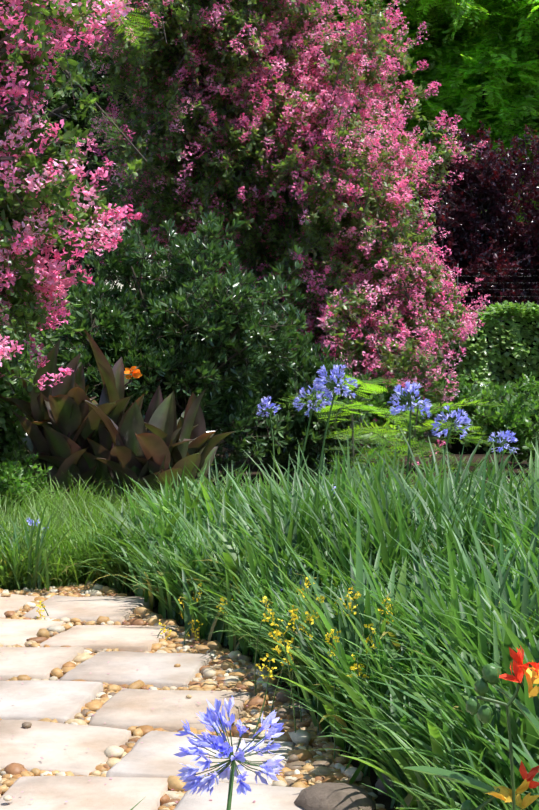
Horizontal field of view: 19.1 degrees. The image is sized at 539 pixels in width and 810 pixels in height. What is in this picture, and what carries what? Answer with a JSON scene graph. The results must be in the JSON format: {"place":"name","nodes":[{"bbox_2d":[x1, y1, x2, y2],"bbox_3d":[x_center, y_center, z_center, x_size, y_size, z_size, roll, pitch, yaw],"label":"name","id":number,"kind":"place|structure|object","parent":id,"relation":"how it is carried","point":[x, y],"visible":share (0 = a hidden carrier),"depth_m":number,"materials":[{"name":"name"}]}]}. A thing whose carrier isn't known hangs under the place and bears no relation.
{"place":"outdoors","nodes":[
{"label":"outdoors","id":0,"kind":"place"},
{"bbox_2d":[0,294,86,356],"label":"shrub","id":1,"kind":"object","parent":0,"point":[19,308],"depth_m":15.42,"materials":[{"name":"plant"}]},
{"bbox_2d":[11,17,125,261],"bbox_3d":[-7.047,-5.258,26.492,9.890,10.913,9.927,0,4,-1],"label":"shrub","id":2,"kind":"object","parent":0,"point":[44,65],"depth_m":27.43,"materials":[{"name":"plant"}]},
{"bbox_2d":[0,0,142,395],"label":"crepe myrtle","id":3,"kind":"object","parent":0,"point":[41,27],"depth_m":9.63,"materials":[{"name":"pink plant"}]},
{"bbox_2d":[9,4,163,303],"bbox_3d":[-4.137,-6.229,31.361,8.280,12.174,8.545,2,5,31],"label":"tree","id":4,"kind":"object","parent":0,"point":[69,102],"depth_m":30.45,"materials":[{"name":"plant"}]},
{"bbox_2d":[8,253,166,291],"label":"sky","id":5,"kind":"structure","parent":0,"point":[146,253],"materials":[{"name":"white"}]},
{"bbox_2d":[36,0,153,149],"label":"leaves","id":6,"kind":"object","parent":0,"point":[123,38],"visible":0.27,"depth_m":11.83,"materials":[{"name":"green plant"}]},
{"bbox_2d":[47,2,146,161],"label":"jacaranda twigs","id":7,"kind":"object","parent":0,"point":[98,107],"visible":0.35,"depth_m":11.97,"materials":[{"name":"brown wood"}]},
{"bbox_2d":[79,29,181,294],"bbox_3d":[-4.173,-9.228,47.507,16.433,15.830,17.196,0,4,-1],"label":"shrub","id":8,"kind":"object","parent":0,"point":[114,279],"depth_m":45.94,"materials":[{"name":"plant"}]},
{"bbox_2d":[9,294,534,809],"bbox_3d":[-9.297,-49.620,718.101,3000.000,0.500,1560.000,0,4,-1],"label":"terrain","id":9,"kind":"structure","parent":0,"point":[385,800],"depth_m":15.12,"materials":[{"name":"soil"}]},
{"bbox_2d":[0,448,65,516],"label":"shrub","id":10,"kind":"object","parent":9,"relation":"on","point":[20,472],"depth_m":10.19,"materials":[{"name":"green plant"}]},
{"bbox_2d":[0,272,83,502],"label":"shrub","id":11,"kind":"object","parent":9,"relation":"on","point":[9,432],"depth_m":11.19,"materials":[{"name":"plant"}]},
{"bbox_2d":[27,269,135,373],"bbox_3d":[-1.667,-0.482,16.400,2.512,1.867,2.419,0,4,-1],"label":"shrub","id":12,"kind":"object","parent":9,"relation":"on","point":[59,358],"depth_m":16.11,"materials":[{"name":"green plant"}]},
{"bbox_2d":[0,330,234,503],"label":"canna","id":13,"kind":"object","parent":9,"relation":"on","point":[160,438],"depth_m":10.65,"materials":[{"name":"brown plant"}]},
{"bbox_2d":[124,366,141,378],"bbox_3d":[-0.931,-0.218,10.857,0.150,0.089,0.062,0,4,-1],"label":"canna flower","id":14,"kind":"object","parent":13,"relation":"attached to","point":[135,373],"visible":0.94,"depth_m":10.86,"materials":[{"name":"orange plant"}]},
{"bbox_2d":[0,460,312,593],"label":"fine grass tufts","id":15,"kind":"object","parent":9,"relation":"on","point":[52,557],"visible":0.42,"depth_m":8.72,"materials":[{"name":"green plant"}]},
{"bbox_2d":[36,201,307,486],"bbox_3d":[-0.835,-0.407,13.096,2.231,2.467,2.278,0,4,-1],"label":"shrub","id":16,"kind":"object","parent":9,"relation":"on","point":[160,348],"depth_m":12.73,"materials":[{"name":"green plant"}]},
{"bbox_2d":[0,630,375,802],"bbox_3d":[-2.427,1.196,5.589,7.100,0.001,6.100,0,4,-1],"label":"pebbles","id":17,"kind":"object","parent":9,"relation":"on","point":[366,781],"depth_m":5.21,"materials":[{"name":"stone"}]},
{"bbox_2d":[0,593,304,809],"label":"path pavers","id":18,"kind":"object","parent":17,"relation":"on","point":[145,769],"visible":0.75,"depth_m":5.91,"materials":[{"name":"stone"}]},
{"bbox_2d":[2,591,338,802],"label":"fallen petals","id":19,"kind":"object","parent":18,"relation":"on","point":[151,708],"visible":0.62,"depth_m":5.87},
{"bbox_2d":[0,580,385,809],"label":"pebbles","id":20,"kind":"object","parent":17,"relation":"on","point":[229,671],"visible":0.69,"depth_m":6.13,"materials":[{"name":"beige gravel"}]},
{"bbox_2d":[45,0,490,469],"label":"flowering tree","id":21,"kind":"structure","parent":9,"relation":"on","point":[140,162],"depth_m":15.99,"materials":[{"name":"pink plant"}]},
{"bbox_2d":[0,419,538,809],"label":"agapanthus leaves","id":22,"kind":"object","parent":9,"relation":"on","point":[465,602],"visible":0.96,"depth_m":6.37,"materials":[{"name":"green plant"}]},
{"bbox_2d":[34,370,512,809],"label":"flower stems","id":23,"kind":"object","parent":9,"relation":"on","point":[233,765],"visible":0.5,"depth_m":8.89,"materials":[{"name":"plant"}]},
{"bbox_2d":[23,364,519,795],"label":"agapanthus flowers","id":24,"kind":"object","parent":23,"relation":"attached to","point":[272,767],"visible":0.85,"depth_m":3.32,"materials":[{"name":"blue plant"}]},
{"bbox_2d":[36,576,533,763],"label":"yellow flowers","id":25,"kind":"object","parent":9,"relation":"on","point":[293,615],"depth_m":5.74,"materials":[{"name":"plant"}]},
{"bbox_2d":[184,629,393,809],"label":"rocks","id":26,"kind":"object","parent":9,"relation":"on","point":[332,796],"visible":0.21,"depth_m":4.83,"materials":[{"name":"stone"}]},
{"bbox_2d":[222,330,383,481],"bbox_3d":[0.231,0.099,14.262,1.488,1.536,1.734,0,4,-1],"label":"shrub","id":27,"kind":"object","parent":9,"relation":"on","point":[298,425],"depth_m":13.78,"materials":[{"name":"green plant"}]},
{"bbox_2d":[213,316,534,452],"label":"ground","id":28,"kind":"structure","parent":9,"relation":"on","point":[430,435],"depth_m":20.26,"materials":[{"name":"brown soil"}]},
{"bbox_2d":[274,374,504,487],"bbox_3d":[0.758,0.321,10.275,1.532,1.090,1.519,0,4,-1],"label":"jacaranda sapling","id":29,"kind":"object","parent":9,"relation":"on","point":[389,433],"depth_m":10.23,"materials":[{"name":"green plant"}]},
{"bbox_2d":[402,369,501,451],"bbox_3d":[1.740,0.057,16.075,1.265,0.820,1.402,0,4,-1],"label":"shrub","id":30,"kind":"object","parent":9,"relation":"on","point":[460,379],"depth_m":15.73,"materials":[{"name":"green plant"}]},
{"bbox_2d":[379,120,538,315],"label":"purple plum","id":31,"kind":"object","parent":9,"relation":"on","point":[518,280],"depth_m":23.83,"materials":[{"name":"purple plant"}]},
{"bbox_2d":[404,684,538,809],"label":"leaves","id":32,"kind":"object","parent":9,"relation":"on","point":[457,777],"depth_m":3.50,"materials":[{"name":"green plant"}]},
{"bbox_2d":[454,663,499,809],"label":"seed pods","id":33,"kind":"object","parent":32,"relation":"attached to","point":[491,673],"visible":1,"depth_m":3.45,"materials":[{"name":"green plant"}]},
{"bbox_2d":[485,646,538,809],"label":"canna flowers","id":34,"kind":"object","parent":32,"relation":"attached to","point":[520,668],"visible":0.96,"depth_m":3.50,"materials":[{"name":"red plant"}]},
{"bbox_2d":[431,300,538,453],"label":"ivy hedge","id":35,"kind":"object","parent":9,"relation":"on","point":[484,366],"depth_m":19.76,"materials":[{"name":"green plant"}]},
{"bbox_2d":[459,382,538,468],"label":"shrub","id":36,"kind":"object","parent":9,"relation":"on","point":[517,419],"depth_m":14.71,"materials":[{"name":"green plant"}]},
{"bbox_2d":[461,154,538,302],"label":"purple plum","id":37,"kind":"object","parent":9,"relation":"on","point":[533,225],"depth_m":23.84,"materials":[{"name":"purple plant"}]},
{"bbox_2d":[475,372,538,410],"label":"shrub","id":38,"kind":"object","parent":9,"relation":"on","point":[527,386],"depth_m":16.56,"materials":[{"name":"green plant"}]},
{"bbox_2d":[348,373,438,463],"bbox_3d":[0.923,0.146,15.471,1.535,0.895,1.571,0,4,-1],"label":"shrub","id":39,"kind":"object","parent":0,"point":[380,398],"depth_m":15.31,"materials":[{"name":"green plant"}]},
{"bbox_2d":[305,0,538,257],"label":"jacaranda","id":40,"kind":"object","parent":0,"point":[467,37],"depth_m":33.07,"materials":[{"name":"plant"}]}
]}

